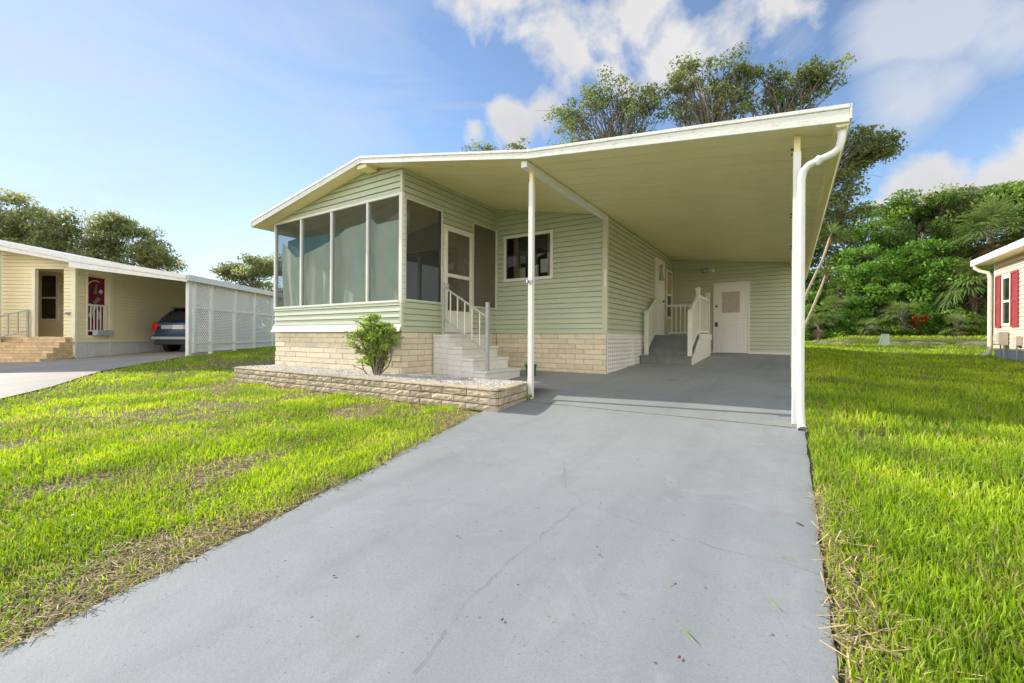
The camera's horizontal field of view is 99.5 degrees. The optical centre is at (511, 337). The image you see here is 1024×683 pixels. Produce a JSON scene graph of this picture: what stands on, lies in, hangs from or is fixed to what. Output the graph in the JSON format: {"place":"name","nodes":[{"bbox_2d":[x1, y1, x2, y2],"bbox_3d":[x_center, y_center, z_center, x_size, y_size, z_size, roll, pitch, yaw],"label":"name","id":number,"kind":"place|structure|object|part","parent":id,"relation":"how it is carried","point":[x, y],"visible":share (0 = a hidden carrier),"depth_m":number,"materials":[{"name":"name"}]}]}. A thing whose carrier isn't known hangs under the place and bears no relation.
{"place":"outdoors","nodes":[
{"label":"outdoors","id":0,"kind":"place"},
{"bbox_2d":[0,345,265,397],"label":"neighbour driveway","id":1,"kind":"structure","parent":0,"point":[19,377],"depth_m":9.83,"materials":[{"name":"concrete"}]},
{"bbox_2d":[0,309,72,362],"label":"brick steps","id":2,"kind":"structure","parent":1,"relation":"on","point":[27,348],"depth_m":12.29,"materials":[{"name":"beige brick"}]},
{"bbox_2d":[151,307,269,351],"bbox_3d":[-11.189,-0.259,16.649,1.881,1.590,4.491,0,0,-2],"label":"parked car","id":3,"kind":"object","parent":1,"relation":"on","point":[169,330],"visible":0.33,"depth_m":14.52,"materials":[{"name":"blue paint"}]},
{"bbox_3d":[-11.136,-0.793,14.788,1.401,0.417,0.534,0,0,-2],"label":"rear window","id":4,"kind":"part","parent":3,"relation":"part of","materials":[{"name":"black glass"}]},
{"bbox_2d":[0,401,837,682],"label":"driveway","id":5,"kind":"structure","parent":0,"point":[273,601],"depth_m":1.89,"materials":[{"name":"grey paint"}]},
{"bbox_2d":[413,456,819,672],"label":"driveway cracks","id":6,"kind":"object","parent":5,"relation":"on","point":[523,550],"visible":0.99,"depth_m":1.95,"materials":[{"name":"grey concrete"}]},
{"bbox_2d":[527,401,796,427],"bbox_3d":[1.440,0.870,5.116,3.320,0.002,0.039,0,0,33],"label":"driveway joint","id":7,"kind":"object","parent":5,"relation":"on","point":[664,414],"visible":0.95,"depth_m":4.93,"materials":[{"name":"grey concrete"}]},
{"bbox_2d":[0,331,1023,682],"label":"ground","id":8,"kind":"structure","parent":0,"point":[220,385],"depth_m":3.82,"materials":[{"name":"green plant"}]},
{"bbox_2d":[0,188,57,244],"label":"background tree","id":9,"kind":"object","parent":8,"relation":"on","point":[18,199],"visible":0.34,"depth_m":35.32,"materials":[{"name":"green plant"}]},
{"bbox_2d":[0,205,87,278],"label":"background tree","id":10,"kind":"object","parent":8,"relation":"on","point":[50,237],"visible":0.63,"depth_m":35.22,"materials":[{"name":"green plant"}]},
{"bbox_2d":[66,209,138,264],"bbox_3d":[-35.401,-5.573,37.592,5.630,11.251,5.086,0,0,33],"label":"background tree","id":11,"kind":"object","parent":8,"relation":"on","point":[100,229],"visible":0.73,"depth_m":36.98,"materials":[{"name":"green plant"}]},
{"bbox_2d":[0,240,283,357],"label":"yellow house","id":12,"kind":"structure","parent":8,"relation":"on","point":[139,301],"depth_m":13.43,"materials":[{"name":"plastic"}]},
{"bbox_2d":[39,274,58,320],"bbox_3d":[-14.924,-1.314,13.982,0.534,1.510,0.302,0,0,26],"label":"window","id":13,"kind":"structure","parent":12,"relation":"in","point":[48,283],"depth_m":13.98,"materials":[{"name":"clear glass"}]},
{"bbox_2d":[88,277,104,334],"bbox_3d":[-12.970,-0.977,13.444,0.015,1.800,0.740,0,0,-2],"label":"banner","id":14,"kind":"object","parent":12,"relation":"hanging from","point":[96,291],"visible":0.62,"depth_m":13.53,"materials":[{"name":"red fabric"}]},
{"bbox_2d":[92,330,114,335],"bbox_3d":[-12.722,-0.161,13.521,0.169,0.170,0.580,0,0,-2],"label":"flower box","id":15,"kind":"object","parent":12,"relation":"attached to","point":[104,332],"visible":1,"depth_m":13.43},
{"bbox_2d":[112,222,189,272],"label":"background tree","id":16,"kind":"object","parent":8,"relation":"on","point":[150,252],"visible":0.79,"depth_m":37.51,"materials":[{"name":"green plant"}]},
{"bbox_2d":[185,281,283,355],"bbox_3d":[-9.511,-0.551,16.843,0.090,2.192,8.608,0,0,-2],"label":"lattice screen","id":17,"kind":"object","parent":8,"relation":"on","point":[216,340],"visible":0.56,"depth_m":14.28,"materials":[{"name":"white paint"}]},
{"bbox_2d":[0,349,471,624],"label":"lawn weeds","id":18,"kind":"object","parent":8,"relation":"on","point":[91,566],"visible":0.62,"depth_m":2.84,"materials":[{"name":"green plant"}]},
{"bbox_2d":[0,350,479,653],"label":"lawn thatch","id":19,"kind":"object","parent":8,"relation":"on","point":[68,602],"visible":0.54,"depth_m":2.34,"materials":[{"name":"plant"}]},
{"bbox_2d":[209,252,282,304],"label":"background tree","id":20,"kind":"object","parent":8,"relation":"on","point":[262,268],"visible":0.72,"depth_m":43.03,"materials":[{"name":"green plant"}]},
{"bbox_2d":[234,367,526,411],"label":"planter wall","id":21,"kind":"structure","parent":8,"relation":"on","point":[490,399],"depth_m":6.21,"materials":[{"name":"beige stone"}]},
{"bbox_2d":[342,313,403,374],"bbox_3d":[-2.299,0.244,7.306,1.156,1.330,0.748,0,0,33],"label":"porch shrub","id":22,"kind":"object","parent":21,"relation":"in","point":[377,339],"visible":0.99,"depth_m":7.21,"materials":[{"name":"green plant"}]},
{"bbox_2d":[239,365,546,386],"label":"gravel","id":23,"kind":"structure","parent":8,"relation":"on","point":[474,381],"depth_m":6.99,"materials":[{"name":"beige gravel"}]},
{"bbox_2d":[433,283,521,379],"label":"front steps","id":24,"kind":"structure","parent":8,"relation":"on","point":[470,356],"depth_m":8.01,"materials":[{"name":"white concrete"}]},
{"bbox_2d":[462,135,529,151],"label":"oak tree","id":25,"kind":"object","parent":8,"relation":"on","point":[488,145],"visible":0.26,"depth_m":28.01,"materials":[{"name":"green plant"}]},
{"bbox_2d":[525,364,536,375],"bbox_3d":[0.374,0.663,8.568,0.252,0.278,0.252,0,0,33],"label":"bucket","id":26,"kind":"object","parent":8,"relation":"on","point":[526,365],"visible":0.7,"depth_m":8.51,"materials":[{"name":"white plastic"}]},
{"bbox_2d":[250,103,852,432],"bbox_3d":[2.011,-1.067,12.126,10.644,4.258,12.660,0,0,33],"label":"mobile home","id":27,"kind":"object","parent":8,"relation":"on","point":[530,245],"visible":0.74,"depth_m":8.49,"materials":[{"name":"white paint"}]},
{"bbox_2d":[406,250,448,332],"bbox_3d":[-2.405,-1.154,11.258,2.480,2.120,0.066,0,0,33],"label":"window","id":28,"kind":"structure","parent":27,"relation":"in","point":[421,267],"depth_m":11.20,"materials":[{"name":"glass"}]},
{"bbox_2d":[445,226,472,332],"bbox_3d":[-1.063,-1.144,8.832,0.099,2.075,0.845,0,0,33],"label":"screen door","id":29,"kind":"structure","parent":27,"relation":"in","point":[458,244],"depth_m":8.85,"materials":[{"name":"metal"}]},
{"bbox_2d":[503,229,554,282],"bbox_3d":[0.488,-1.797,9.761,1.320,1.200,0.563,0,0,33],"label":"window","id":30,"kind":"structure","parent":27,"relation":"in","point":[515,263],"depth_m":9.88,"materials":[{"name":"white metal"}]},
{"bbox_2d":[604,269,606,286],"bbox_3d":[1.841,-1.189,8.570,0.056,0.360,0.012,0,0,33],"label":"address plate","id":31,"kind":"object","parent":27,"relation":"attached to","point":[605,273],"visible":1,"depth_m":8.56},
{"bbox_2d":[655,257,664,334],"bbox_3d":[4.108,-1.121,12.038,0.090,2.110,0.980,0,0,33],"label":"side door","id":32,"kind":"structure","parent":27,"relation":"in","point":[659,285],"depth_m":12.12,"materials":[{"name":"white wood"}]},
{"bbox_2d":[659,264,664,280],"bbox_3d":[4.141,-1.812,12.019,0.200,0.433,0.200,0,0,-14],"label":"door ornament","id":33,"kind":"object","parent":32,"relation":"attached to","point":[661,277],"depth_m":11.98,"materials":[{"name":"grey metal"}]},
{"bbox_2d":[665,269,672,318],"bbox_3d":[4.708,-1.297,12.997,0.045,1.450,0.720,0,0,33],"label":"window","id":34,"kind":"structure","parent":27,"relation":"in","point":[669,287],"depth_m":13.03,"materials":[{"name":"clear glass"}]},
{"bbox_2d":[536,65,675,145],"bbox_3d":[4.719,-6.550,22.176,6.885,13.794,4.618,0,0,33],"label":"oak tree","id":35,"kind":"object","parent":8,"relation":"on","point":[595,102],"visible":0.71,"depth_m":21.44,"materials":[{"name":"green plant"}]},
{"bbox_2d":[249,290,984,328],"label":"wood","id":36,"kind":"object","parent":8,"relation":"on","point":[283,306],"depth_m":70.98,"materials":[{"name":"green plant"}]},
{"bbox_2d":[659,42,762,127],"bbox_3d":[8.939,-6.450,19.759,4.522,13.623,2.906,0,0,33],"label":"oak tree","id":37,"kind":"object","parent":8,"relation":"on","point":[727,93],"visible":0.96,"depth_m":19.50,"materials":[{"name":"green plant"}]},
{"bbox_2d":[735,46,860,117],"bbox_3d":[12.223,-6.008,19.058,4.894,12.736,2.998,0,0,33],"label":"oak tree","id":38,"kind":"object","parent":8,"relation":"on","point":[811,85],"visible":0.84,"depth_m":18.62,"materials":[{"name":"green plant"}]},
{"bbox_2d":[805,291,830,340],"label":"woodland shrub","id":39,"kind":"object","parent":8,"relation":"on","point":[816,310],"visible":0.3,"depth_m":24.29,"materials":[{"name":"green plant"}]},
{"bbox_2d":[805,258,833,319],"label":"woodland tree","id":40,"kind":"object","parent":8,"relation":"on","point":[810,276],"visible":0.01,"depth_m":27.05,"materials":[{"name":"green plant"}]},
{"bbox_2d":[805,264,838,328],"bbox_3d":[12.020,-1.206,17.240,1.580,3.606,0.932,0,0,33],"label":"leaning yucca","id":41,"kind":"object","parent":8,"relation":"on","point":[826,270],"visible":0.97,"depth_m":17.04,"materials":[{"name":"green plant"}]},
{"bbox_2d":[805,312,838,339],"bbox_3d":[16.525,-0.661,23.421,1.602,1.690,1.890,0,0,-36],"label":"saw palmetto","id":42,"kind":"object","parent":8,"relation":"on","point":[819,332],"visible":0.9,"depth_m":23.31,"materials":[{"name":"green plant"}]},
{"bbox_2d":[805,220,850,300],"bbox_3d":[12.087,-2.030,16.992,2.024,5.228,1.083,0,0,16],"label":"leaning yucca","id":43,"kind":"object","parent":8,"relation":"on","point":[832,230],"visible":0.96,"depth_m":16.99,"materials":[{"name":"green plant"}]},
{"bbox_2d":[815,295,856,325],"bbox_3d":[17.498,-1.197,23.498,2.129,2.403,2.093,0,0,33],"label":"saw palmetto","id":44,"kind":"object","parent":8,"relation":"on","point":[839,303],"visible":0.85,"depth_m":23.31,"materials":[{"name":"green plant"}]},
{"bbox_2d":[824,279,862,310],"bbox_3d":[18.959,-1.764,24.734,2.302,3.221,2.180,0,0,33],"label":"saw palmetto","id":45,"kind":"object","parent":8,"relation":"on","point":[839,294],"visible":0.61,"depth_m":24.68,"materials":[{"name":"green plant"}]},
{"bbox_2d":[820,307,867,338],"bbox_3d":[17.975,-0.681,23.302,2.595,1.990,2.174,0,0,-12],"label":"woodland shrub","id":46,"kind":"object","parent":8,"relation":"on","point":[846,326],"visible":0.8,"depth_m":23.16,"materials":[{"name":"green plant"}]},
{"bbox_2d":[814,117,908,252],"bbox_3d":[13.793,-4.848,19.121,3.199,10.468,5.465,0,0,-27],"label":"oak tree","id":47,"kind":"object","parent":8,"relation":"on","point":[861,154],"visible":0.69,"depth_m":17.83,"materials":[{"name":"green plant"}]},
{"bbox_2d":[805,201,926,323],"bbox_3d":[20.538,-4.393,26.091,5.131,8.210,7.426,0,0,-38],"label":"woodland tree","id":48,"kind":"object","parent":8,"relation":"on","point":[865,232],"visible":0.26,"depth_m":25.50,"materials":[{"name":"green plant"}]},
{"bbox_2d":[854,318,886,335],"bbox_3d":[18.245,-0.467,22.059,1.669,1.251,1.593,0,0,33],"label":"saw palmetto","id":49,"kind":"object","parent":8,"relation":"on","point":[871,321],"visible":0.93,"depth_m":21.93,"materials":[{"name":"green plant"}]},
{"bbox_2d":[820,243,942,328],"bbox_3d":[20.452,-2.666,23.716,5.832,5.190,3.582,0,0,33],"label":"woodland shrub","id":50,"kind":"object","parent":8,"relation":"on","point":[879,275],"visible":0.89,"depth_m":23.39,"materials":[{"name":"green plant"}]},
{"bbox_2d":[879,334,889,345],"bbox_3d":[15.912,0.088,18.548,0.334,0.520,0.333,0,0,33],"label":"utility pedestal","id":51,"kind":"object","parent":8,"relation":"on","point":[885,339],"visible":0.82,"depth_m":18.43,"materials":[{"name":"green plastic"}]},
{"bbox_2d":[804,483,982,682],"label":"straw litter","id":52,"kind":"object","parent":8,"relation":"on","point":[837,635],"visible":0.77,"depth_m":1.63,"materials":[{"name":"beige plant"}]},
{"bbox_2d":[859,313,927,335],"bbox_3d":[19.317,-0.491,22.055,2.698,1.683,2.209,0,0,33],"label":"woodland shrub","id":53,"kind":"object","parent":8,"relation":"on","point":[889,326],"visible":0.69,"depth_m":21.70,"materials":[{"name":"green plant"}]},
{"bbox_2d":[890,341,904,344],"bbox_3d":[17.056,0.271,19.305,0.739,0.238,0.285,0,0,14],"label":"bank stone","id":54,"kind":"object","parent":8,"relation":"on","point":[898,343],"visible":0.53,"depth_m":19.20,"materials":[{"name":"beige stone"}]},
{"bbox_2d":[812,256,986,328],"bbox_3d":[24.841,-2.927,29.501,38.347,6.310,3.935,0,0,33],"label":"understorey","id":55,"kind":"object","parent":8,"relation":"on","point":[886,304],"visible":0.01,"depth_m":29.08,"materials":[{"name":"green plant"}]},
{"bbox_2d":[877,300,924,335],"bbox_3d":[19.480,-1.025,21.765,2.058,1.936,2.242,0,0,33],"label":"saw palmetto","id":56,"kind":"object","parent":8,"relation":"on","point":[896,306],"visible":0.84,"depth_m":21.66,"materials":[{"name":"green plant"}]},
{"bbox_2d":[906,341,927,344],"bbox_3d":[17.720,0.275,18.966,0.713,0.285,0.384,0,0,32],"label":"bank stone","id":57,"kind":"object","parent":8,"relation":"on","point":[917,342],"visible":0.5,"depth_m":18.85,"materials":[{"name":"beige stone"}]},
{"bbox_2d":[909,314,929,334],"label":"red shrub","id":58,"kind":"object","parent":8,"relation":"on","point":[925,318],"visible":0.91,"depth_m":21.57,"materials":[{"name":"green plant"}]},
{"bbox_2d":[866,185,985,327],"bbox_3d":[24.234,-4.698,26.344,5.208,8.664,5.962,0,0,7],"label":"woodland tree","id":59,"kind":"object","parent":8,"relation":"on","point":[902,209],"visible":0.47,"depth_m":25.44,"materials":[{"name":"green plant"}]},
{"bbox_2d":[906,288,959,335],"bbox_3d":[21.089,-1.098,22.040,3.330,2.890,2.199,0,0,33],"label":"woodland shrub","id":60,"kind":"object","parent":8,"relation":"on","point":[931,325],"visible":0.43,"depth_m":21.68,"materials":[{"name":"green plant"}]},
{"bbox_2d":[927,342,939,344],"bbox_3d":[18.255,0.277,18.758,0.785,0.210,0.454,0,0,25],"label":"bank stone","id":61,"kind":"object","parent":8,"relation":"on","point":[932,343],"visible":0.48,"depth_m":18.64,"materials":[{"name":"beige stone"}]},
{"bbox_2d":[900,238,993,328],"bbox_3d":[22.115,-2.634,22.127,3.380,4.971,3.726,0,0,-36],"label":"woodland shrub","id":62,"kind":"object","parent":8,"relation":"on","point":[931,274],"visible":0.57,"depth_m":21.93,"materials":[{"name":"green plant"}]},
{"bbox_2d":[918,236,978,304],"bbox_3d":[22.491,-2.642,22.292,2.522,5.000,2.912,0,0,33],"label":"cabbage palm","id":63,"kind":"object","parent":8,"relation":"on","point":[969,253],"visible":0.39,"depth_m":21.75,"materials":[{"name":"green plant"}]},
{"bbox_2d":[937,313,978,336],"bbox_3d":[20.793,-0.537,20.229,1.597,1.437,1.460,0,0,33],"label":"saw palmetto","id":64,"kind":"object","parent":8,"relation":"on","point":[956,319],"visible":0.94,"depth_m":20.18,"materials":[{"name":"green plant"}]},
{"bbox_2d":[929,258,993,314],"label":"cabbage palm","id":65,"kind":"object","parent":8,"relation":"on","point":[973,301],"visible":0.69,"depth_m":20.93,"materials":[{"name":"green plant"}]},
{"bbox_2d":[934,311,993,335],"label":"woodland shrub","id":66,"kind":"object","parent":8,"relation":"on","point":[979,324],"visible":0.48,"depth_m":20.35,"materials":[{"name":"green plant"}]},
{"bbox_2d":[914,179,1022,306],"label":"woodland tree","id":67,"kind":"object","parent":8,"relation":"on","point":[957,209],"visible":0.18,"depth_m":25.22,"materials":[{"name":"leaves"},{"name":"oak bark"}]},
{"bbox_2d":[961,341,992,345],"bbox_3d":[19.291,0.286,17.868,1.125,0.304,0.591,0,0,23],"label":"bank stone","id":68,"kind":"object","parent":8,"relation":"on","point":[974,343],"visible":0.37,"depth_m":17.79,"materials":[{"name":"beige stone"}]},
{"bbox_2d":[936,190,1023,316],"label":"cabbage palm","id":69,"kind":"object","parent":8,"relation":"on","point":[988,214],"visible":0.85,"depth_m":20.80,"materials":[{"name":"green plant"}]},
{"bbox_2d":[971,300,993,335],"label":"woodland shrub","id":70,"kind":"object","parent":8,"relation":"on","point":[984,312],"visible":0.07,"depth_m":20.65,"materials":[{"name":"green plant"}]},
{"bbox_2d":[952,178,1023,280],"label":"woodland tree","id":71,"kind":"object","parent":8,"relation":"on","point":[1014,190],"visible":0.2,"depth_m":23.06,"materials":[{"name":"green plant"}]},
{"bbox_2d":[970,238,1023,361],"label":"pink house","id":72,"kind":"structure","parent":8,"relation":"on","point":[1007,261],"depth_m":11.53,"materials":[{"name":"wood"}]},
{"bbox_2d":[1001,275,1009,325],"bbox_3d":[13.245,-0.991,11.604,0.050,1.340,0.580,0,0,33],"label":"window","id":73,"kind":"structure","parent":72,"relation":"in","point":[1005,281],"depth_m":11.68,"materials":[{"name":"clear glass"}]},
{"bbox_2d":[1012,336,1021,360],"bbox_3d":[12.728,0.266,10.938,0.110,0.620,0.250,0,0,33],"label":"meter box","id":74,"kind":"object","parent":72,"relation":"attached to","point":[1016,341],"visible":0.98,"depth_m":10.87,"materials":[{"name":"grey metal"}]},
{"bbox_2d":[973,217,1023,264],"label":"cabbage palm","id":75,"kind":"object","parent":8,"relation":"on","point":[1011,238],"visible":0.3,"depth_m":20.57,"materials":[{"name":"green plant"}]},
{"bbox_2d":[993,332,1007,358],"bbox_3d":[13.117,0.218,11.652,0.205,0.760,0.330,0,0,33],"label":"meter box","id":76,"kind":"object","parent":8,"relation":"on","point":[1000,338],"visible":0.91,"depth_m":11.53,"materials":[{"name":"grey metal"}]},
{"bbox_2d":[0,0,1023,332],"label":"sky","id":77,"kind":"structure","parent":0,"point":[193,120],"materials":[{"name":"blue"}]},
{"bbox_2d":[507,353,796,427],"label":"carport floor","id":78,"kind":"structure","parent":0,"point":[749,388],"depth_m":6.69,"materials":[{"name":"grey paint"}]},
{"bbox_2d":[640,287,711,364],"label":"side steps","id":79,"kind":"structure","parent":78,"relation":"on","point":[669,349],"depth_m":10.65,"materials":[{"name":"white paint"}]},
{"bbox_2d":[672,260,790,354],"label":"storage shed","id":80,"kind":"structure","parent":78,"relation":"on","point":[750,307],"depth_m":12.29,"materials":[{"name":"green plastic"}]},
{"bbox_2d":[701,267,714,272],"bbox_3d":[5.734,-1.983,12.657,0.369,0.195,0.241,0,0,33],"label":"flood light","id":81,"kind":"object","parent":80,"relation":"attached to","point":[708,269],"visible":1,"depth_m":12.64,"materials":[{"name":"white paint"}]},
{"bbox_2d":[715,283,747,352],"bbox_3d":[6.279,-0.561,12.430,0.850,1.983,0.095,0,0,33],"label":"door","id":82,"kind":"structure","parent":80,"relation":"in","point":[731,300],"depth_m":12.43,"materials":[{"name":"white wood"}]},
{"bbox_2d":[803,334,1023,682],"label":"lawn grass","id":83,"kind":"structure","parent":0,"point":[1006,617],"depth_m":2.54,"materials":[{"name":"green plant"}]}
]}

